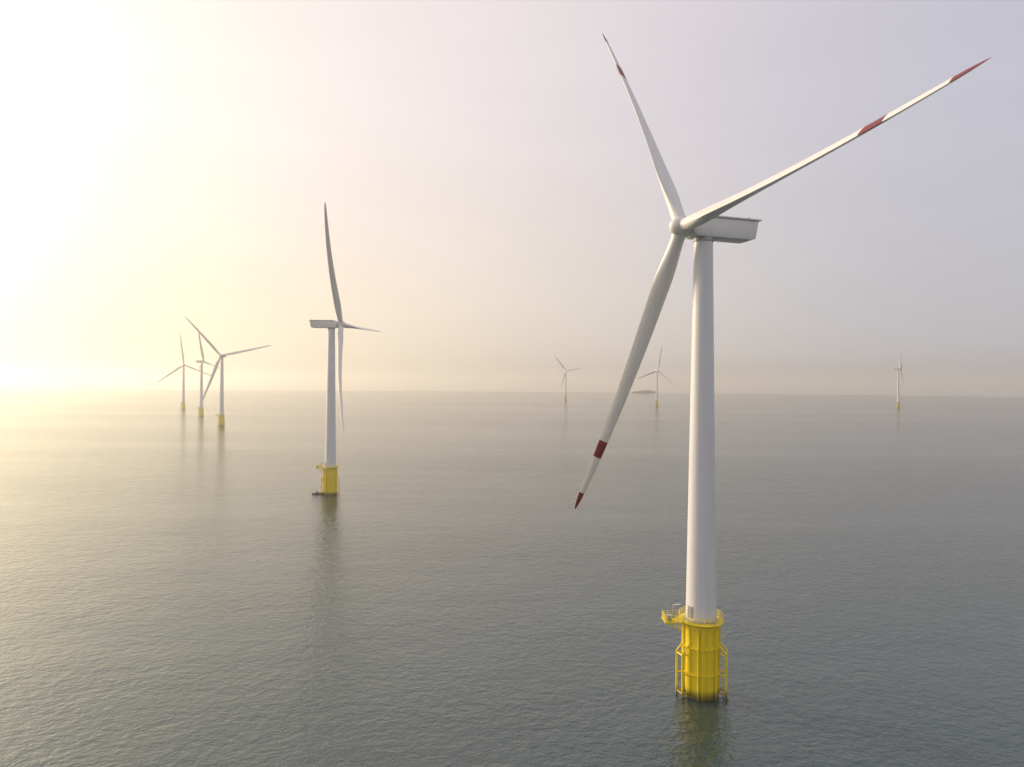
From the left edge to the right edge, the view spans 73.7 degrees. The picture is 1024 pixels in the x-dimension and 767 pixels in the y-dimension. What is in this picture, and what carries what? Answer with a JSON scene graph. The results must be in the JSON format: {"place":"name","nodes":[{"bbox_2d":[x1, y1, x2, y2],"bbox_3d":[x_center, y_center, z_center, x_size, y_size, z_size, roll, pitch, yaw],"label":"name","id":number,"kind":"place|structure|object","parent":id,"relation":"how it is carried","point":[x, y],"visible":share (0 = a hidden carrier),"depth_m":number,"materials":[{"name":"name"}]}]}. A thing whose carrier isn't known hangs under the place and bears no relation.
{"place":"outdoors","nodes":[
{"label":"outdoors","id":0,"kind":"place"},
{"bbox_2d":[0,390,1023,766],"bbox_3d":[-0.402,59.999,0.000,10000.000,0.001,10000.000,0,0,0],"label":"sea","id":1,"kind":"structure","parent":0,"point":[450,580],"depth_m":207.23,"materials":[{"name":"grey liquid"}]},
{"bbox_2d":[157,335,214,409],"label":"wind turbine","id":2,"kind":"object","parent":1,"relation":"in","point":[183,402],"visible":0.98,"depth_m":1452.60,"materials":[{"name":"white metal"}]},
{"bbox_2d":[188,328,229,415],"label":"wind turbine","id":3,"kind":"object","parent":1,"relation":"in","point":[200,407],"visible":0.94,"depth_m":1171.73,"materials":[{"name":"white metal"}]},
{"bbox_2d":[185,317,270,425],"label":"wind turbine","id":4,"kind":"object","parent":1,"relation":"in","point":[221,415],"visible":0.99,"depth_m":923.39,"materials":[{"name":"white metal"}]},
{"bbox_2d":[309,203,380,494],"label":"wind turbine","id":5,"kind":"object","parent":1,"relation":"in","point":[329,479],"visible":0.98,"depth_m":363.64,"materials":[{"name":"white metal"}]},
{"bbox_2d":[555,357,580,400],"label":"wind turbine","id":6,"kind":"object","parent":1,"relation":"in","point":[565,398],"visible":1,"depth_m":2397.27,"materials":[{"name":"white metal"}]},
{"bbox_2d":[638,347,676,405],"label":"wind turbine","id":7,"kind":"object","parent":1,"relation":"in","point":[656,401],"visible":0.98,"depth_m":1887.66,"materials":[{"name":"white metal"}]},
{"bbox_2d":[575,33,989,701],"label":"wind turbine","id":8,"kind":"object","parent":1,"relation":"in","point":[699,621],"visible":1,"depth_m":131.18,"materials":[{"name":"white metal"}]},
{"bbox_2d":[894,352,904,407],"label":"wind turbine","id":9,"kind":"object","parent":1,"relation":"in","point":[898,402],"visible":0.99,"depth_m":1881.27,"materials":[{"name":"white metal"}]},
{"bbox_2d":[0,0,1023,396],"label":"sky","id":10,"kind":"structure","parent":0,"point":[484,173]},
{"bbox_2d":[632,390,655,392],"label":"island","id":11,"kind":"structure","parent":0,"point":[646,391],"depth_m":4666.17,"materials":[{"name":"grey"}]}
]}

